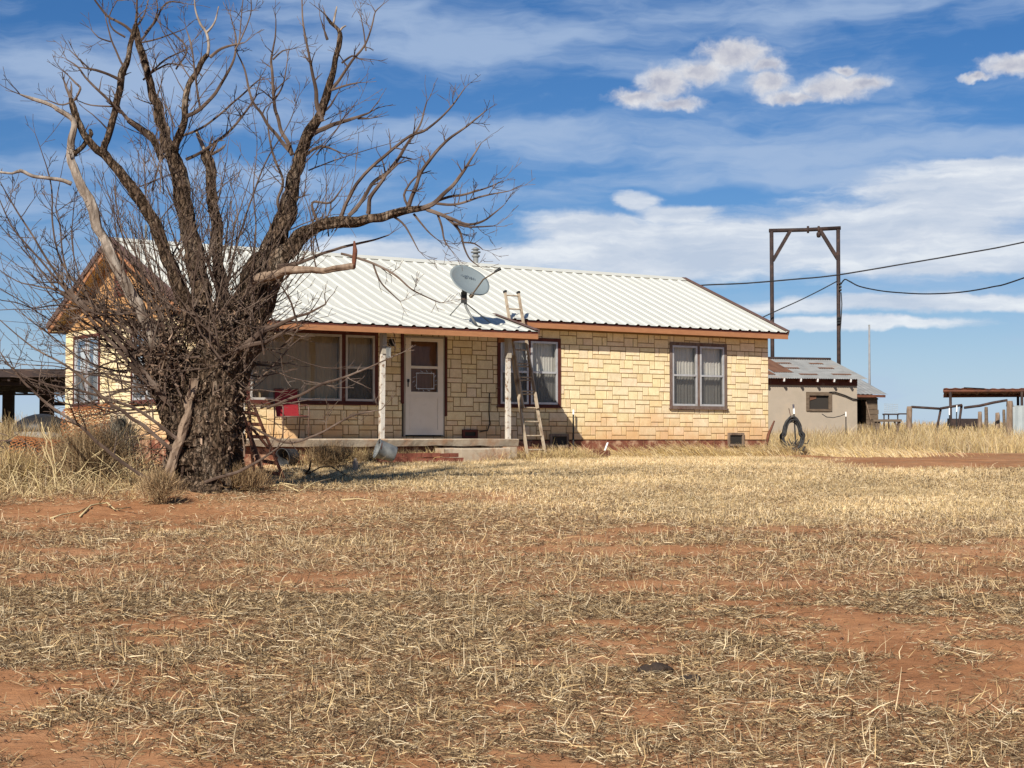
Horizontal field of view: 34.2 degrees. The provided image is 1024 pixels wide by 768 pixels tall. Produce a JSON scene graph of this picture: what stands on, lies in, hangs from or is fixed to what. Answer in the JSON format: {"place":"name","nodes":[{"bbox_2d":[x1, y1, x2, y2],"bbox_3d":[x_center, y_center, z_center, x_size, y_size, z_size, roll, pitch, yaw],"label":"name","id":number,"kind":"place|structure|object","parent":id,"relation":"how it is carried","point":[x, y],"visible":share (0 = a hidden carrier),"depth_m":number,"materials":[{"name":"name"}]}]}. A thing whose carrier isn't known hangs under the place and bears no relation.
{"place":"outdoors","nodes":[
{"label":"outdoors","id":0,"kind":"place"},
{"bbox_2d":[0,429,1023,767],"bbox_3d":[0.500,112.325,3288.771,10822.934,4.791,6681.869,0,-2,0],"label":"ground","id":1,"kind":"structure","parent":0,"point":[180,515],"depth_m":11.28,"materials":[{"name":"red soil"}]},
{"bbox_2d":[10,473,42,495],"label":"weed stalk","id":2,"kind":"object","parent":1,"relation":"on","point":[29,492],"visible":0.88,"depth_m":23.09,"materials":[{"name":"plant"}]},
{"bbox_2d":[0,369,65,432],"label":"open carport","id":3,"kind":"object","parent":1,"relation":"on","point":[10,390],"visible":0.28,"depth_m":47.40,"materials":[{"name":"brown wood"}]},
{"bbox_2d":[0,436,70,474],"bbox_3d":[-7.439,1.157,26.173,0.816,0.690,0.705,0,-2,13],"label":"pile","id":4,"kind":"object","parent":1,"relation":"on","point":[30,440],"visible":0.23,"depth_m":26.03,"materials":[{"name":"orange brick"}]},
{"bbox_2d":[24,441,47,486],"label":"weed stalk","id":5,"kind":"object","parent":1,"relation":"on","point":[39,463],"visible":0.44,"depth_m":24.58,"materials":[{"name":"plant"}]},
{"bbox_2d":[0,442,79,489],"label":"dead bush","id":6,"kind":"object","parent":1,"relation":"on","point":[11,460],"visible":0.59,"depth_m":24.85,"materials":[{"name":"beige plant"}]},
{"bbox_2d":[13,414,69,442],"bbox_3d":[-10.299,1.165,36.481,1.200,1.025,1.200,0,-2,0],"label":"stock tank","id":7,"kind":"object","parent":1,"relation":"on","point":[39,418],"visible":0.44,"depth_m":36.06,"materials":[{"name":"metal"}]},
{"bbox_2d":[41,422,67,488],"bbox_3d":[-6.538,1.060,23.940,0.434,1.030,0.242,1,-2,-32],"label":"weed stalk","id":8,"kind":"object","parent":1,"relation":"on","point":[53,455],"visible":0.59,"depth_m":23.89,"materials":[{"name":"plant"}]},
{"bbox_2d":[42,432,70,491],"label":"weed stalk","id":9,"kind":"object","parent":1,"relation":"on","point":[54,474],"visible":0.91,"depth_m":23.59,"materials":[{"name":"plant"}]},
{"bbox_2d":[50,507,87,518],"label":"fallen branch","id":10,"kind":"object","parent":1,"relation":"on","point":[67,513],"visible":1,"depth_m":20.69,"materials":[{"name":"wood"}]},
{"bbox_2d":[0,432,161,494],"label":"weed tangle","id":11,"kind":"object","parent":1,"relation":"on","point":[10,486],"visible":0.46,"depth_m":24.18,"materials":[{"name":"plant"}]},
{"bbox_2d":[2,413,164,490],"bbox_3d":[-6.247,1.157,24.958,3.162,1.593,2.352,0,-2,0],"label":"dead bush","id":12,"kind":"object","parent":1,"relation":"on","point":[87,443],"visible":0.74,"depth_m":24.83,"materials":[{"name":"brown plant"}]},
{"bbox_2d":[79,502,129,516],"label":"fallen branch","id":13,"kind":"object","parent":1,"relation":"on","point":[82,513],"visible":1,"depth_m":21.56,"materials":[{"name":"wood"}]},
{"bbox_2d":[99,479,118,502],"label":"fallen branch","id":14,"kind":"object","parent":1,"relation":"on","point":[108,491],"visible":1,"depth_m":21.01,"materials":[{"name":"wood"}]},
{"bbox_2d":[69,422,156,468],"bbox_3d":[-7.088,1.088,29.407,2.018,1.065,1.502,0,-2,0],"label":"tumbleweed","id":15,"kind":"object","parent":1,"relation":"on","point":[128,438],"visible":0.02,"depth_m":29.49,"materials":[{"name":"brown plant"}]},
{"bbox_2d":[61,404,121,444],"bbox_3d":[-7.210,0.685,28.590,0.928,0.734,0.726,0,-2,4],"label":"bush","id":16,"kind":"object","parent":15,"relation":"on","point":[81,412],"visible":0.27,"depth_m":28.38,"materials":[{"name":"beige plant"}]},
{"bbox_2d":[0,396,246,482],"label":"bush","id":17,"kind":"object","parent":1,"relation":"on","point":[98,440],"visible":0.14,"depth_m":25.71,"materials":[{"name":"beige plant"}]},
{"bbox_2d":[92,410,155,478],"bbox_3d":[-6.030,0.978,25.580,1.185,1.275,0.934,0,-2,0],"label":"dead bush","id":18,"kind":"object","parent":1,"relation":"on","point":[123,424],"visible":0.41,"depth_m":25.55,"materials":[{"name":"brown plant"}]},
{"bbox_2d":[126,465,189,503],"bbox_3d":[-4.729,1.372,22.253,0.863,0.620,0.727,0,-2,0],"label":"dead bush","id":19,"kind":"object","parent":1,"relation":"on","point":[161,488],"visible":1,"depth_m":22.22,"materials":[{"name":"beige plant"}]},
{"bbox_2d":[199,460,298,494],"bbox_3d":[-3.836,1.341,23.666,1.646,0.580,1.311,0,-2,0],"label":"dead bush","id":20,"kind":"object","parent":1,"relation":"on","point":[245,480],"visible":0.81,"depth_m":23.60,"materials":[{"name":"brown plant"}]},
{"bbox_2d":[244,401,284,478],"bbox_3d":[-4.099,0.893,27.808,0.857,1.473,0.852,-1,-2,17],"label":"ladder","id":21,"kind":"object","parent":1,"relation":"on","point":[267,445],"visible":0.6,"depth_m":27.51,"materials":[{"name":"wood"}]},
{"bbox_2d":[0,0,534,493],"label":"dead tree","id":22,"kind":"object","parent":1,"relation":"on","point":[200,390],"visible":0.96,"depth_m":23.73,"materials":[{"name":"brown plant"}]},
{"bbox_2d":[276,448,299,466],"bbox_3d":[-4.105,1.353,30.563,0.357,0.357,0.344,-1,-2,35],"label":"black tub","id":23,"kind":"object","parent":1,"relation":"on","point":[282,459],"visible":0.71,"depth_m":30.56,"materials":[{"name":"grey metal"}]},
{"bbox_2d":[269,478,330,491],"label":"fallen branch","id":24,"kind":"object","parent":1,"relation":"on","point":[302,488],"visible":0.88,"depth_m":23.95,"materials":[{"name":"wood"}]},
{"bbox_2d":[305,460,311,474],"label":"fallen branch","id":25,"kind":"object","parent":1,"relation":"on","point":[307,471],"visible":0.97,"depth_m":27.17,"materials":[{"name":"brown plant"}]},
{"bbox_2d":[0,444,626,501],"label":"bed weeds","id":26,"kind":"object","parent":1,"relation":"on","point":[569,453],"visible":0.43,"depth_m":24.13,"materials":[{"name":"beige plant"}]},
{"bbox_2d":[307,466,347,476],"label":"fallen branch","id":27,"kind":"object","parent":1,"relation":"on","point":[326,466],"visible":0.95,"depth_m":28.60,"materials":[{"name":"brown plant"}]},
{"bbox_2d":[283,438,380,468],"bbox_3d":[-3.218,1.290,29.848,2.016,0.648,1.455,0,-2,0],"label":"dead bush","id":28,"kind":"object","parent":1,"relation":"on","point":[331,455],"visible":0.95,"depth_m":29.80,"materials":[{"name":"brown plant"}]},
{"bbox_2d":[352,458,357,469],"bbox_3d":[-2.783,1.451,29.565,0.105,0.286,0.101,0,-2,0],"label":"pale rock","id":29,"kind":"object","parent":1,"relation":"on","point":[354,465],"visible":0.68,"depth_m":29.54,"materials":[{"name":"stone"}]},
{"bbox_2d":[341,498,373,500],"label":"fallen branch","id":30,"kind":"object","parent":1,"relation":"on","point":[355,498],"visible":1,"depth_m":22.92,"materials":[{"name":"wood"}]},
{"bbox_2d":[373,439,397,461],"bbox_3d":[-2.355,1.229,30.976,0.443,0.428,0.386,1,-2,-20],"label":"metal bucket","id":31,"kind":"object","parent":1,"relation":"on","point":[387,451],"visible":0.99,"depth_m":30.86,"materials":[{"name":"metal"}]},
{"bbox_2d":[359,453,463,463],"bbox_3d":[-1.948,1.449,31.934,2.346,0.254,0.132,1,-2,-34],"label":"brick border","id":32,"kind":"object","parent":1,"relation":"on","point":[407,457],"visible":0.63,"depth_m":32.04,"materials":[{"name":"brown brick"}]},
{"bbox_2d":[46,225,789,465],"bbox_3d":[-1.572,-0.651,38.493,15.622,5.480,9.299,1,-2,-34],"label":"farmhouse","id":33,"kind":"object","parent":1,"relation":"on","point":[618,359],"visible":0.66,"depth_m":36.58,"materials":[{"name":"stone"}]},
{"bbox_2d":[72,333,100,406],"bbox_3d":[-9.312,-0.292,36.675,0.215,1.580,1.720,1,-2,-34],"label":"window","id":34,"kind":"structure","parent":33,"relation":"in","point":[90,379],"depth_m":36.60,"materials":[{"name":"grey wood"}]},
{"bbox_2d":[128,325,161,403],"bbox_3d":[-7.351,-0.392,33.754,0.217,1.580,1.680,1,-2,-34],"label":"window","id":35,"kind":"structure","parent":33,"relation":"in","point":[137,396],"depth_m":34.03,"materials":[{"name":"red wood"}]},
{"bbox_2d":[273,388,309,438],"bbox_3d":[-4.265,0.565,32.153,0.548,0.981,0.588,1,-2,-28],"label":"porch chair","id":36,"kind":"object","parent":33,"relation":"on","point":[290,410],"visible":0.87,"depth_m":32.34,"materials":[{"name":"red fabric"}]},
{"bbox_2d":[246,329,378,404],"bbox_3d":[-4.332,-0.345,33.293,3.750,1.505,0.217,1,-2,-34],"label":"window","id":37,"kind":"structure","parent":33,"relation":"in","point":[327,348],"depth_m":33.72,"materials":[{"name":"red wood"}]},
{"bbox_2d":[400,334,446,435],"bbox_3d":[-1.842,0.032,34.890,1.120,2.130,0.125,1,-2,-34],"label":"storm door","id":38,"kind":"structure","parent":33,"relation":"in","point":[423,386],"depth_m":34.88,"materials":[{"name":"paint"}]},
{"bbox_2d":[450,265,500,325],"bbox_3d":[-0.761,-1.799,33.963,1.103,1.267,1.614,0,-2,0],"label":"satellite dish","id":39,"kind":"object","parent":33,"relation":"on","point":[472,282],"visible":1,"depth_m":33.87,"materials":[{"name":"grey"}]},
{"bbox_2d":[496,338,562,407],"bbox_3d":[0.348,-0.246,36.426,1.710,1.540,0.217,1,-2,-34],"label":"window","id":40,"kind":"structure","parent":33,"relation":"in","point":[545,353],"depth_m":36.55,"materials":[{"name":"red wood"}]},
{"bbox_2d":[669,342,728,409],"bbox_3d":[4.337,-0.180,39.097,1.775,1.560,0.221,1,-2,-34],"label":"window","id":41,"kind":"structure","parent":33,"relation":"in","point":[697,371],"depth_m":39.07,"materials":[{"name":"metal"}]},
{"bbox_2d":[702,242,1023,285],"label":"overhead cable","id":42,"kind":"object","parent":33,"relation":"attached to","point":[863,270],"visible":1,"depth_m":42.44,"materials":[{"name":"black plastic"}]},
{"bbox_2d":[435,447,516,461],"bbox_3d":[-0.700,1.510,33.333,1.720,0.510,0.393,1,-2,-34],"label":"concrete step","id":43,"kind":"object","parent":1,"relation":"on","point":[469,454],"visible":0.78,"depth_m":33.16,"materials":[{"name":"beige concrete"}]},
{"bbox_2d":[0,466,1023,767],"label":"grass thatch","id":44,"kind":"object","parent":1,"relation":"on","point":[640,616],"depth_m":10.58,"materials":[{"name":"beige plant"}]},
{"bbox_2d":[0,461,1023,767],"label":"straw stubble","id":45,"kind":"object","parent":1,"relation":"on","point":[426,587],"visible":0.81,"depth_m":11.52,"materials":[{"name":"beige plant"}]},
{"bbox_2d":[0,412,1023,461],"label":"tall grass","id":46,"kind":"structure","parent":1,"relation":"on","point":[888,442],"depth_m":45.67,"materials":[{"name":"beige plant"}]},
{"bbox_2d":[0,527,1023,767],"bbox_3d":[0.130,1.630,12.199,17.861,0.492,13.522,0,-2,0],"label":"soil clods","id":47,"kind":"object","parent":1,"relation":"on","point":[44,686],"visible":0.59,"depth_m":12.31,"materials":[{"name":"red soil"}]},
{"bbox_2d":[503,290,546,455],"bbox_3d":[0.275,-0.199,35.370,0.520,3.637,0.981,1,-2,-34],"label":"extension ladder","id":48,"kind":"object","parent":1,"relation":"on","point":[518,387],"visible":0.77,"depth_m":35.27,"materials":[{"name":"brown wood"}]},
{"bbox_2d":[76,455,1023,571],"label":"lawn grass","id":49,"kind":"structure","parent":1,"relation":"on","point":[671,460],"depth_m":25.99,"materials":[{"name":"beige plant"}]},
{"bbox_2d":[573,410,573,450],"bbox_3d":[1.356,1.131,36.842,0.036,1.130,0.047,0,-2,0],"label":"fence stake","id":50,"kind":"object","parent":1,"relation":"on","point":[573,429],"visible":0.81,"depth_m":36.83,"materials":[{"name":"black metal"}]},
{"bbox_2d":[592,442,609,456],"bbox_3d":[1.945,1.452,35.980,0.350,0.382,0.240,1,-2,-20],"label":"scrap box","id":51,"kind":"object","parent":1,"relation":"on","point":[605,451],"visible":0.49,"depth_m":35.88,"materials":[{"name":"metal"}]},
{"bbox_2d":[636,662,673,674],"bbox_3d":[0.800,1.599,9.296,0.217,0.093,0.126,0,-2,0],"label":"dung clod","id":52,"kind":"object","parent":1,"relation":"on","point":[658,666],"visible":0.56,"depth_m":9.27,"materials":[{"name":"soil"}]},
{"bbox_2d":[679,674,701,682],"bbox_3d":[0.958,1.596,8.955,0.126,0.065,0.091,0,-2,0],"label":"dung clod","id":53,"kind":"object","parent":1,"relation":"on","point":[690,677],"visible":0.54,"depth_m":8.94,"materials":[{"name":"soil"}]},
{"bbox_2d":[765,421,774,444],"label":"iron bar","id":54,"kind":"object","parent":1,"relation":"on","point":[768,434],"visible":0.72,"depth_m":40.01,"materials":[{"name":"metal"}]},
{"bbox_2d":[779,404,809,452],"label":"hose coil","id":55,"kind":"object","parent":1,"relation":"on","point":[796,422],"visible":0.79,"depth_m":41.91,"materials":[{"name":"black rubber"}]},
{"bbox_2d":[769,226,841,364],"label":"pipe gantry","id":56,"kind":"object","parent":1,"relation":"on","point":[819,234],"visible":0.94,"depth_m":64.14,"materials":[{"name":"black metal"}]},
{"bbox_2d":[763,281,837,316],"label":"overhead cable","id":57,"kind":"object","parent":56,"relation":"attached to","point":[800,299],"visible":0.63,"depth_m":63.88,"materials":[{"name":"black plastic"}]},
{"bbox_2d":[841,277,1023,294],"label":"overhead cable","id":58,"kind":"object","parent":56,"relation":"attached to","point":[934,293],"visible":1,"depth_m":60.77,"materials":[{"name":"black plastic"}]},
{"bbox_2d":[768,357,866,439],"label":"pump shed","id":59,"kind":"structure","parent":1,"relation":"on","point":[812,389],"depth_m":57.64,"materials":[{"name":"metal"}]},
{"bbox_2d":[806,392,831,410],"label":"window frame","id":60,"kind":"structure","parent":59,"relation":"in","point":[815,401],"depth_m":57.61,"materials":[{"name":"grey"}]},
{"bbox_2d":[868,325,870,384],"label":"utility pole","id":61,"kind":"object","parent":1,"relation":"on","point":[869,371],"visible":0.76,"depth_m":82.06,"materials":[{"name":"metal"}]},
{"bbox_2d":[857,379,887,431],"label":"board barn","id":62,"kind":"structure","parent":1,"relation":"on","point":[867,406],"depth_m":64.99,"materials":[{"name":"grey"}]},
{"bbox_2d":[870,419,901,439],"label":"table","id":63,"kind":"object","parent":1,"relation":"on","point":[899,421],"visible":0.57,"depth_m":56.72,"materials":[{"name":"brown wood"}]},
{"bbox_2d":[882,404,905,431],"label":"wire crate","id":64,"kind":"object","parent":1,"relation":"on","point":[887,413],"visible":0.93,"depth_m":61.97,"materials":[{"name":"metal"}]},
{"bbox_2d":[906,406,911,431],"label":"fence post","id":65,"kind":"object","parent":1,"relation":"on","point":[909,417],"visible":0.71,"depth_m":59.92,"materials":[{"name":"brown wood"}]},
{"bbox_2d":[912,406,940,409],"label":"pipe rail","id":66,"kind":"object","parent":65,"relation":"attached to","point":[924,407],"visible":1,"depth_m":59.97,"materials":[{"name":"metal"}]},
{"bbox_2d":[936,409,941,431],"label":"pipe brace","id":67,"kind":"object","parent":1,"relation":"on","point":[938,419],"visible":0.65,"depth_m":60.05,"materials":[{"name":"metal"}]},
{"bbox_2d":[957,405,962,429],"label":"pipe brace","id":68,"kind":"object","parent":1,"relation":"on","point":[959,419],"visible":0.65,"depth_m":60.26,"materials":[{"name":"metal"}]},
{"bbox_2d":[940,404,961,408],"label":"pipe rail","id":69,"kind":"object","parent":68,"relation":"attached to","point":[952,406],"visible":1,"depth_m":60.17,"materials":[{"name":"metal"}]},
{"bbox_2d":[947,418,977,431],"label":"feed trough","id":70,"kind":"object","parent":1,"relation":"on","point":[965,422],"visible":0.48,"depth_m":64.24,"materials":[{"name":"metal"}]},
{"bbox_2d":[978,412,981,428],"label":"fence post","id":71,"kind":"object","parent":1,"relation":"on","point":[979,418],"visible":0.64,"depth_m":62.93,"materials":[{"name":"brown wood"}]},
{"bbox_2d":[943,387,1023,417],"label":"open shelter","id":72,"kind":"object","parent":1,"relation":"on","point":[950,393],"visible":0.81,"depth_m":71.96,"materials":[{"name":"metal"}]},
{"bbox_2d":[984,407,987,431],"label":"fence post","id":73,"kind":"object","parent":1,"relation":"on","point":[986,416],"visible":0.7,"depth_m":62.94,"materials":[{"name":"brown wood"}]},
{"bbox_2d":[995,412,999,427],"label":"fence post","id":74,"kind":"object","parent":1,"relation":"on","point":[997,419],"visible":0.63,"depth_m":61.92,"materials":[{"name":"brown wood"}]},
{"bbox_2d":[1002,409,1005,438],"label":"fence post","id":75,"kind":"object","parent":1,"relation":"on","point":[1003,417],"visible":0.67,"depth_m":62.44,"materials":[{"name":"brown wood"}]},
{"bbox_2d":[1006,401,1012,436],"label":"fence post","id":76,"kind":"object","parent":1,"relation":"on","point":[1009,417],"visible":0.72,"depth_m":59.40,"materials":[{"name":"brown wood"}]},
{"bbox_2d":[1012,406,1023,436],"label":"sheet panel","id":77,"kind":"object","parent":1,"relation":"on","point":[1018,416],"visible":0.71,"depth_m":59.01,"materials":[{"name":"white metal"}]},
{"bbox_2d":[0,0,1023,426],"label":"sky","id":78,"kind":"structure","parent":0,"point":[670,138],"materials":[{"name":"blue"}]},
{"bbox_2d":[964,399,1007,408],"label":"pipe rail","id":79,"kind":"object","parent":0,"point":[985,404],"visible":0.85,"depth_m":60.97,"materials":[{"name":"metal"}]}
]}

